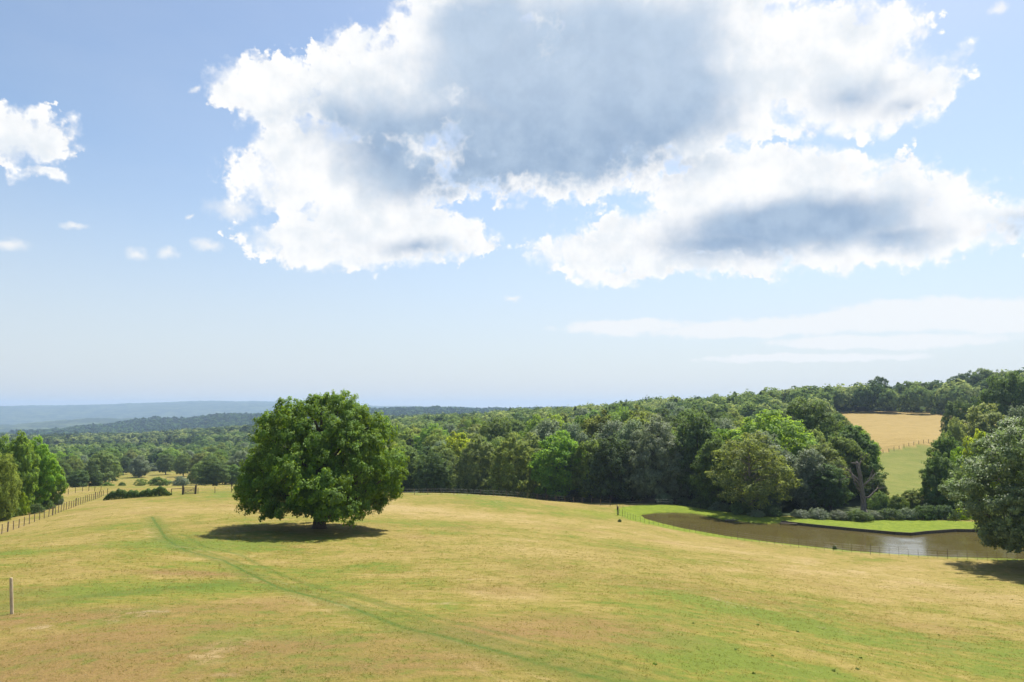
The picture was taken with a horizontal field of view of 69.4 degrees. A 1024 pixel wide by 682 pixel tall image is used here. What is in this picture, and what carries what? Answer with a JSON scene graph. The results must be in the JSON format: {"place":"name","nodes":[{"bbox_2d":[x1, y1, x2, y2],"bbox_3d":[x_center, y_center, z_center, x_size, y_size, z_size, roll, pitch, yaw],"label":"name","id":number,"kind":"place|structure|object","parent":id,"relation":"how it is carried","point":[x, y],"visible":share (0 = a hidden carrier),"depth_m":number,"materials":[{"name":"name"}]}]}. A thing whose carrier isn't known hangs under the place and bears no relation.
{"place":"outdoors","nodes":[
{"label":"outdoors","id":0,"kind":"place"},
{"bbox_2d":[0,400,1023,681],"bbox_3d":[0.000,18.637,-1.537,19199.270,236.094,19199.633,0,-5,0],"label":"ground","id":1,"kind":"structure","parent":0,"point":[100,520],"depth_m":42.97,"materials":[{"name":"green plant"}]},
{"bbox_2d":[0,434,13,456],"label":"broadleaf tree","id":2,"kind":"object","parent":1,"relation":"on","point":[3,447],"visible":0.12,"depth_m":125.05,"materials":[{"name":"green plant"}]},
{"bbox_2d":[0,453,22,520],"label":"broadleaf tree","id":3,"kind":"object","parent":1,"relation":"on","point":[9,488],"visible":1,"depth_m":102.91,"materials":[{"name":"green plant"}]},
{"bbox_2d":[0,430,39,512],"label":"broadleaf tree","id":4,"kind":"object","parent":1,"relation":"on","point":[23,447],"visible":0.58,"depth_m":110.90,"materials":[{"name":"green plant"}]},
{"bbox_2d":[18,492,29,515],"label":"shrub","id":5,"kind":"object","parent":1,"relation":"on","point":[22,502],"visible":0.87,"depth_m":108.56,"materials":[{"name":"green plant"}]},
{"bbox_2d":[21,435,63,505],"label":"broadleaf tree","id":6,"kind":"object","parent":1,"relation":"on","point":[48,462],"visible":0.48,"depth_m":116.87,"materials":[{"name":"green plant"}]},
{"bbox_2d":[1,491,99,533],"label":"fence","id":7,"kind":"object","parent":1,"relation":"on","point":[53,510],"visible":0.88,"depth_m":104.64,"materials":[{"name":"brown wood"}]},
{"bbox_2d":[39,461,69,506],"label":"broadleaf tree","id":8,"kind":"object","parent":1,"relation":"on","point":[62,486],"visible":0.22,"depth_m":122.67,"materials":[{"name":"green plant"}]},
{"bbox_2d":[46,458,72,481],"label":"broadleaf tree","id":9,"kind":"object","parent":1,"relation":"on","point":[68,469],"visible":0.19,"depth_m":291.43,"materials":[{"name":"green plant"}]},
{"bbox_2d":[64,455,87,481],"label":"broadleaf tree","id":10,"kind":"object","parent":1,"relation":"on","point":[76,463],"visible":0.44,"depth_m":308.84,"materials":[{"name":"green plant"}]},
{"bbox_2d":[67,468,90,487],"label":"broadleaf tree","id":11,"kind":"object","parent":1,"relation":"on","point":[77,479],"visible":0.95,"depth_m":221.81,"materials":[{"name":"green plant"}]},
{"bbox_2d":[88,471,103,486],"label":"broadleaf tree","id":12,"kind":"object","parent":1,"relation":"on","point":[96,479],"visible":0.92,"depth_m":224.94,"materials":[{"name":"green plant"}]},
{"bbox_2d":[80,450,123,481],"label":"broadleaf tree","id":13,"kind":"object","parent":1,"relation":"on","point":[96,461],"visible":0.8,"depth_m":300.77,"materials":[{"name":"green plant"}]},
{"bbox_2d":[103,485,171,499],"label":"hedge","id":14,"kind":"object","parent":1,"relation":"on","point":[161,490],"visible":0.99,"depth_m":126.92,"materials":[{"name":"green plant"}]},
{"bbox_2d":[128,455,151,476],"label":"broadleaf tree","id":15,"kind":"object","parent":1,"relation":"on","point":[134,470],"visible":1,"depth_m":365.19,"materials":[{"name":"green plant"}]},
{"bbox_2d":[147,477,171,485],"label":"shrub","id":16,"kind":"object","parent":1,"relation":"on","point":[154,481],"visible":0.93,"depth_m":275.37,"materials":[{"name":"green plant"}]},
{"bbox_2d":[154,453,173,474],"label":"broadleaf tree","id":17,"kind":"object","parent":1,"relation":"on","point":[164,462],"visible":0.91,"depth_m":389.91,"materials":[{"name":"green plant"}]},
{"bbox_2d":[5,426,327,469],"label":"valley wood","id":18,"kind":"object","parent":1,"relation":"on","point":[200,442],"visible":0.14,"depth_m":621.60,"materials":[{"name":"green plant"}]},
{"bbox_2d":[169,476,189,485],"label":"shrub","id":19,"kind":"object","parent":1,"relation":"on","point":[180,481],"visible":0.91,"depth_m":270.71,"materials":[{"name":"green plant"}]},
{"bbox_2d":[170,453,193,475],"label":"broadleaf tree","id":20,"kind":"object","parent":1,"relation":"on","point":[182,460],"visible":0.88,"depth_m":370.12,"materials":[{"name":"green plant"}]},
{"bbox_2d":[186,461,205,484],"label":"broadleaf tree","id":21,"kind":"object","parent":1,"relation":"on","point":[194,469],"visible":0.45,"depth_m":288.49,"materials":[{"name":"green plant"}]},
{"bbox_2d":[196,457,230,485],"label":"broadleaf tree","id":22,"kind":"object","parent":1,"relation":"on","point":[211,470],"visible":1,"depth_m":257.01,"materials":[{"name":"green plant"}]},
{"bbox_2d":[220,464,244,485],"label":"broadleaf tree","id":23,"kind":"object","parent":1,"relation":"on","point":[233,468],"visible":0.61,"depth_m":263.60,"materials":[{"name":"green plant"}]},
{"bbox_2d":[226,450,250,473],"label":"broadleaf tree","id":24,"kind":"object","parent":1,"relation":"on","point":[242,454],"visible":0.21,"depth_m":292.15,"materials":[{"name":"green plant"}]},
{"bbox_2d":[0,407,518,447],"bbox_3d":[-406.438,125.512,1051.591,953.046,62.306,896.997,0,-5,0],"label":"valley slope wood","id":25,"kind":"object","parent":1,"relation":"on","point":[183,436],"visible":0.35,"depth_m":929.74,"materials":[{"name":"green plant"}]},
{"bbox_2d":[0,405,569,435],"bbox_3d":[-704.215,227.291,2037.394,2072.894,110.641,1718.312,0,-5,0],"label":"ridge wood","id":26,"kind":"object","parent":1,"relation":"on","point":[148,424],"visible":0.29,"depth_m":2242.11,"materials":[{"name":"green plant"}]},
{"bbox_2d":[232,389,409,528],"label":"oak tree","id":27,"kind":"object","parent":1,"relation":"on","point":[321,476],"visible":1,"depth_m":75.09,"materials":[{"name":"green plant"}]},
{"bbox_2d":[392,428,418,445],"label":"broadleaf tree","id":28,"kind":"object","parent":1,"relation":"on","point":[401,436],"visible":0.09,"depth_m":263.34,"materials":[{"name":"green plant"}]},
{"bbox_2d":[391,441,421,492],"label":"broadleaf tree","id":29,"kind":"object","parent":1,"relation":"on","point":[412,461],"visible":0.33,"depth_m":178.93,"materials":[{"name":"green plant"}]},
{"bbox_2d":[410,423,448,452],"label":"broadleaf tree","id":30,"kind":"object","parent":1,"relation":"on","point":[418,440],"visible":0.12,"depth_m":242.58,"materials":[{"name":"green plant"}]},
{"bbox_2d":[412,448,457,492],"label":"broadleaf tree","id":31,"kind":"object","parent":1,"relation":"on","point":[434,469],"visible":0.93,"depth_m":168.32,"materials":[{"name":"green plant"}]},
{"bbox_2d":[422,429,449,450],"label":"broadleaf tree","id":32,"kind":"object","parent":1,"relation":"on","point":[433,439],"visible":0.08,"depth_m":231.32,"materials":[{"name":"green plant"}]},
{"bbox_2d":[424,441,461,492],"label":"broadleaf tree","id":33,"kind":"object","parent":1,"relation":"on","point":[448,456],"visible":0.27,"depth_m":178.53,"materials":[{"name":"green plant"}]},
{"bbox_2d":[443,430,473,493],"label":"broadleaf tree","id":34,"kind":"object","parent":1,"relation":"on","point":[459,440],"visible":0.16,"depth_m":187.77,"materials":[{"name":"green plant"}]},
{"bbox_2d":[457,417,485,433],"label":"broadleaf tree","id":35,"kind":"object","parent":1,"relation":"on","point":[474,422],"visible":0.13,"depth_m":277.71,"materials":[{"name":"green plant"}]},
{"bbox_2d":[450,434,505,494],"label":"broadleaf tree","id":36,"kind":"object","parent":1,"relation":"on","point":[472,474],"visible":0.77,"depth_m":166.24,"materials":[{"name":"green plant"}]},
{"bbox_2d":[450,437,510,489],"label":"broadleaf tree","id":37,"kind":"object","parent":1,"relation":"on","point":[497,443],"visible":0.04,"depth_m":179.21,"materials":[{"name":"green plant"}]},
{"bbox_2d":[471,416,522,444],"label":"broadleaf tree","id":38,"kind":"object","parent":1,"relation":"on","point":[493,429],"visible":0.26,"depth_m":199.01,"materials":[{"name":"green plant"}]},
{"bbox_2d":[482,432,540,498],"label":"broadleaf tree","id":39,"kind":"object","parent":1,"relation":"on","point":[518,469],"visible":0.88,"depth_m":161.49,"materials":[{"name":"green plant"}]},
{"bbox_2d":[503,417,527,438],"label":"broadleaf tree","id":40,"kind":"object","parent":1,"relation":"on","point":[517,426],"visible":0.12,"depth_m":236.71,"materials":[{"name":"green plant"}]},
{"bbox_2d":[500,432,552,500],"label":"broadleaf tree","id":41,"kind":"object","parent":1,"relation":"on","point":[533,443],"visible":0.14,"depth_m":171.31,"materials":[{"name":"green plant"}]},
{"bbox_2d":[518,414,543,439],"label":"broadleaf tree","id":42,"kind":"object","parent":1,"relation":"on","point":[531,425],"visible":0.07,"depth_m":222.87,"materials":[{"name":"green plant"}]},
{"bbox_2d":[524,418,566,500],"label":"broadleaf tree","id":43,"kind":"object","parent":1,"relation":"on","point":[544,429],"visible":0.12,"depth_m":184.56,"materials":[{"name":"green plant"}]},
{"bbox_2d":[527,430,586,501],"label":"broadleaf tree","id":44,"kind":"object","parent":1,"relation":"on","point":[549,455],"visible":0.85,"depth_m":156.60,"materials":[{"name":"green plant"}]},
{"bbox_2d":[551,422,590,501],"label":"broadleaf tree","id":45,"kind":"object","parent":1,"relation":"on","point":[574,431],"visible":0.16,"depth_m":164.73,"materials":[{"name":"green plant"}]},
{"bbox_2d":[569,435,614,501],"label":"broadleaf tree","id":46,"kind":"object","parent":1,"relation":"on","point":[585,448],"visible":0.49,"depth_m":153.41,"materials":[{"name":"green plant"}]},
{"bbox_2d":[579,409,618,440],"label":"broadleaf tree","id":47,"kind":"object","parent":1,"relation":"on","point":[591,423],"visible":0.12,"depth_m":184.70,"materials":[{"name":"green plant"}]},
{"bbox_2d":[363,386,835,429],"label":"slope wood","id":48,"kind":"object","parent":1,"relation":"on","point":[744,404],"visible":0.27,"depth_m":424.71,"materials":[{"name":"green plant"}]},
{"bbox_2d":[590,419,625,499],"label":"broadleaf tree","id":49,"kind":"object","parent":1,"relation":"on","point":[611,427],"visible":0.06,"depth_m":166.81,"materials":[{"name":"green plant"}]},
{"bbox_2d":[580,431,636,501],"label":"broadleaf tree","id":50,"kind":"object","parent":1,"relation":"on","point":[613,458],"visible":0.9,"depth_m":148.22,"materials":[{"name":"green plant"}]},
{"bbox_2d":[607,410,632,427],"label":"broadleaf tree","id":51,"kind":"object","parent":1,"relation":"on","point":[624,416],"visible":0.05,"depth_m":192.56,"materials":[{"name":"green plant"}]},
{"bbox_2d":[612,418,655,501],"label":"broadleaf tree","id":52,"kind":"object","parent":1,"relation":"on","point":[627,429],"visible":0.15,"depth_m":155.49,"materials":[{"name":"green plant"}]},
{"bbox_2d":[621,404,660,425],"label":"broadleaf tree","id":53,"kind":"object","parent":1,"relation":"on","point":[633,414],"visible":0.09,"depth_m":183.34,"materials":[{"name":"green plant"}]},
{"bbox_2d":[619,414,696,501],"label":"broadleaf tree","id":54,"kind":"object","parent":1,"relation":"on","point":[660,475],"visible":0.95,"depth_m":146.88,"materials":[{"name":"green plant"}]},
{"bbox_2d":[655,492,673,503],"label":"shrub","id":55,"kind":"object","parent":1,"relation":"on","point":[666,500],"visible":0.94,"depth_m":143.21,"materials":[{"name":"green plant"}]},
{"bbox_2d":[666,404,725,503],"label":"broadleaf tree","id":56,"kind":"object","parent":1,"relation":"on","point":[692,439],"visible":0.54,"depth_m":146.52,"materials":[{"name":"green plant"}]},
{"bbox_2d":[688,495,711,508],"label":"shrub","id":57,"kind":"object","parent":1,"relation":"on","point":[705,504],"visible":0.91,"depth_m":138.99,"materials":[{"name":"green plant"}]},
{"bbox_2d":[696,406,728,422],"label":"broadleaf tree","id":58,"kind":"object","parent":1,"relation":"on","point":[708,412],"visible":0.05,"depth_m":227.86,"materials":[{"name":"green plant"}]},
{"bbox_2d":[688,432,744,503],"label":"broadleaf tree","id":59,"kind":"object","parent":1,"relation":"on","point":[708,489],"visible":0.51,"depth_m":137.30,"materials":[{"name":"green plant"}]},
{"bbox_2d":[708,500,729,511],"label":"shrub","id":60,"kind":"object","parent":1,"relation":"on","point":[720,505],"visible":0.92,"depth_m":134.33,"materials":[{"name":"green plant"}]},
{"bbox_2d":[713,417,739,431],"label":"broadleaf tree","id":61,"kind":"object","parent":1,"relation":"on","point":[727,424],"visible":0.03,"depth_m":177.61,"materials":[{"name":"green plant"}]},
{"bbox_2d":[728,501,756,514],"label":"shrub","id":62,"kind":"object","parent":1,"relation":"on","point":[741,508],"visible":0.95,"depth_m":126.33,"materials":[{"name":"green plant"}]},
{"bbox_2d":[704,430,803,509],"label":"broadleaf tree","id":63,"kind":"object","parent":1,"relation":"on","point":[751,489],"visible":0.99,"depth_m":127.17,"materials":[{"name":"green plant"}]},
{"bbox_2d":[732,430,803,509],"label":"broadleaf tree","id":64,"kind":"object","parent":1,"relation":"on","point":[787,453],"visible":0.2,"depth_m":137.89,"materials":[{"name":"green plant"}]},
{"bbox_2d":[721,409,817,480],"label":"broadleaf tree","id":65,"kind":"object","parent":1,"relation":"on","point":[800,440],"visible":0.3,"depth_m":148.20,"materials":[{"name":"green plant"}]},
{"bbox_2d":[760,504,783,516],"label":"shrub","id":66,"kind":"object","parent":1,"relation":"on","point":[771,511],"visible":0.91,"depth_m":124.13,"materials":[{"name":"green plant"}]},
{"bbox_2d":[790,509,811,518],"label":"shrub","id":67,"kind":"object","parent":1,"relation":"on","point":[800,513],"visible":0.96,"depth_m":122.37,"materials":[{"name":"green plant"}]},
{"bbox_2d":[777,396,845,448],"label":"broadleaf tree","id":68,"kind":"object","parent":1,"relation":"on","point":[808,413],"visible":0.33,"depth_m":168.15,"materials":[{"name":"green plant"}]},
{"bbox_2d":[785,448,838,508],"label":"broadleaf tree","id":69,"kind":"object","parent":1,"relation":"on","point":[809,464],"visible":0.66,"depth_m":134.95,"materials":[{"name":"green plant"}]},
{"bbox_2d":[806,507,830,519],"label":"shrub","id":70,"kind":"object","parent":1,"relation":"on","point":[816,513],"visible":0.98,"depth_m":121.40,"materials":[{"name":"green plant"}]},
{"bbox_2d":[619,509,1023,561],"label":"fence","id":71,"kind":"object","parent":1,"relation":"on","point":[814,543],"visible":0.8,"depth_m":94.88,"materials":[{"name":"brown wood"}]},
{"bbox_2d":[795,438,851,504],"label":"broadleaf tree","id":72,"kind":"object","parent":1,"relation":"on","point":[823,449],"visible":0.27,"depth_m":139.56,"materials":[{"name":"green plant"}]},
{"bbox_2d":[802,463,855,510],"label":"broadleaf tree","id":73,"kind":"object","parent":1,"relation":"on","point":[831,484],"visible":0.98,"depth_m":131.01,"materials":[{"name":"green plant"}]},
{"bbox_2d":[828,510,851,519],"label":"shrub","id":74,"kind":"object","parent":1,"relation":"on","point":[834,514],"visible":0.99,"depth_m":120.60,"materials":[{"name":"green plant"}]},
{"bbox_2d":[824,431,871,498],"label":"broadleaf tree","id":75,"kind":"object","parent":1,"relation":"on","point":[840,444],"visible":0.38,"depth_m":144.18,"materials":[{"name":"green plant"}]},
{"bbox_2d":[830,424,888,496],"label":"broadleaf tree","id":76,"kind":"object","parent":1,"relation":"on","point":[866,446],"visible":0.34,"depth_m":149.26,"materials":[{"name":"green plant"}]},
{"bbox_2d":[846,508,874,521],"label":"shrub","id":77,"kind":"object","parent":1,"relation":"on","point":[859,515],"visible":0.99,"depth_m":119.24,"materials":[{"name":"green plant"}]},
{"bbox_2d":[837,453,887,512],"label":"dead tree","id":78,"kind":"object","parent":1,"relation":"on","point":[861,485],"visible":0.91,"depth_m":126.31,"materials":[{"name":"grey wood"}]},
{"bbox_2d":[864,474,889,504],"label":"broadleaf tree","id":79,"kind":"object","parent":1,"relation":"on","point":[872,484],"visible":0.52,"depth_m":135.55,"materials":[{"name":"green plant"}]},
{"bbox_2d":[866,490,890,511],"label":"shrub","id":80,"kind":"object","parent":1,"relation":"on","point":[877,503],"visible":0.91,"depth_m":129.95,"materials":[{"name":"green plant"}]},
{"bbox_2d":[781,521,977,535],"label":"pond edging","id":81,"kind":"object","parent":1,"relation":"on","point":[889,532],"visible":0.56,"depth_m":110.17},
{"bbox_2d":[758,367,1023,414],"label":"hilltop wood","id":82,"kind":"object","parent":1,"relation":"on","point":[881,395],"visible":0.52,"depth_m":420.57,"materials":[{"name":"leaf"},{"name":"dark leaf"}]},
{"bbox_2d":[877,508,905,519],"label":"shrub","id":83,"kind":"object","parent":1,"relation":"on","point":[890,513],"visible":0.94,"depth_m":120.43,"materials":[{"name":"green plant"}]},
{"bbox_2d":[886,493,910,511],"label":"shrub","id":84,"kind":"object","parent":1,"relation":"on","point":[896,499],"visible":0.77,"depth_m":127.58,"materials":[{"name":"green plant"}]},
{"bbox_2d":[896,507,917,519],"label":"shrub","id":85,"kind":"object","parent":1,"relation":"on","point":[906,512],"visible":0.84,"depth_m":120.50,"materials":[{"name":"green plant"}]},
{"bbox_2d":[901,488,925,508],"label":"shrub","id":86,"kind":"object","parent":1,"relation":"on","point":[914,500],"visible":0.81,"depth_m":131.33,"materials":[{"name":"green plant"}]},
{"bbox_2d":[912,504,938,520],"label":"shrub","id":87,"kind":"object","parent":1,"relation":"on","point":[922,512],"visible":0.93,"depth_m":120.31,"materials":[{"name":"green plant"}]},
{"bbox_2d":[917,450,962,508],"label":"broadleaf tree","id":88,"kind":"object","parent":1,"relation":"on","point":[935,472],"visible":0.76,"depth_m":128.86,"materials":[{"name":"green plant"}]},
{"bbox_2d":[924,430,964,490],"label":"broadleaf tree","id":89,"kind":"object","parent":1,"relation":"on","point":[940,445],"visible":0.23,"depth_m":140.46,"materials":[{"name":"green plant"}]},
{"bbox_2d":[930,505,960,519],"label":"shrub","id":90,"kind":"object","parent":1,"relation":"on","point":[945,511],"visible":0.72,"depth_m":120.56,"materials":[{"name":"green plant"}]},
{"bbox_2d":[941,417,967,451],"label":"broadleaf tree","id":91,"kind":"object","parent":1,"relation":"on","point":[954,429],"visible":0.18,"depth_m":174.23,"materials":[{"name":"green plant"}]},
{"bbox_2d":[939,395,973,444],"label":"broadleaf tree","id":92,"kind":"object","parent":1,"relation":"on","point":[952,411],"visible":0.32,"depth_m":239.13,"materials":[{"name":"green plant"}]},
{"bbox_2d":[945,446,967,507],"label":"broadleaf tree","id":93,"kind":"object","parent":1,"relation":"on","point":[955,454],"visible":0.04,"depth_m":134.81,"materials":[{"name":"green plant"}]},
{"bbox_2d":[958,370,980,385],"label":"broadleaf tree","id":94,"kind":"object","parent":1,"relation":"on","point":[966,375],"visible":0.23,"depth_m":463.40,"materials":[{"name":"green plant"}]},
{"bbox_2d":[947,403,1006,446],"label":"broadleaf tree","id":95,"kind":"object","parent":1,"relation":"on","point":[980,421],"visible":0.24,"depth_m":188.28,"materials":[{"name":"green plant"}]},
{"bbox_2d":[937,415,1023,552],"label":"broadleaf tree","id":96,"kind":"object","parent":1,"relation":"on","point":[1003,529],"visible":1,"depth_m":83.52,"materials":[{"name":"green plant"}]},
{"bbox_2d":[960,428,1005,506],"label":"broadleaf tree","id":97,"kind":"object","parent":1,"relation":"on","point":[970,440],"visible":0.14,"depth_m":128.93,"materials":[{"name":"green plant"}]},
{"bbox_2d":[970,368,997,383],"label":"broadleaf tree","id":98,"kind":"object","parent":1,"relation":"on","point":[986,372],"visible":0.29,"depth_m":463.86,"materials":[{"name":"green plant"}]},
{"bbox_2d":[970,370,1023,434],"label":"broadleaf tree","id":99,"kind":"object","parent":1,"relation":"on","point":[1007,393],"visible":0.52,"depth_m":229.19,"materials":[{"name":"green plant"}]},
{"bbox_2d":[997,405,1023,485],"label":"broadleaf tree","id":100,"kind":"object","parent":1,"relation":"on","point":[1017,412],"visible":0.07,"depth_m":149.31,"materials":[{"name":"green plant"}]},
{"bbox_2d":[0,0,1023,407],"label":"sky","id":101,"kind":"structure","parent":0,"point":[463,203],"materials":[{"name":"blue"}]},
{"bbox_2d":[641,513,1023,558],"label":"pond water","id":102,"kind":"structure","parent":0,"point":[962,544],"depth_m":105.45,"materials":[{"name":"liquid"}]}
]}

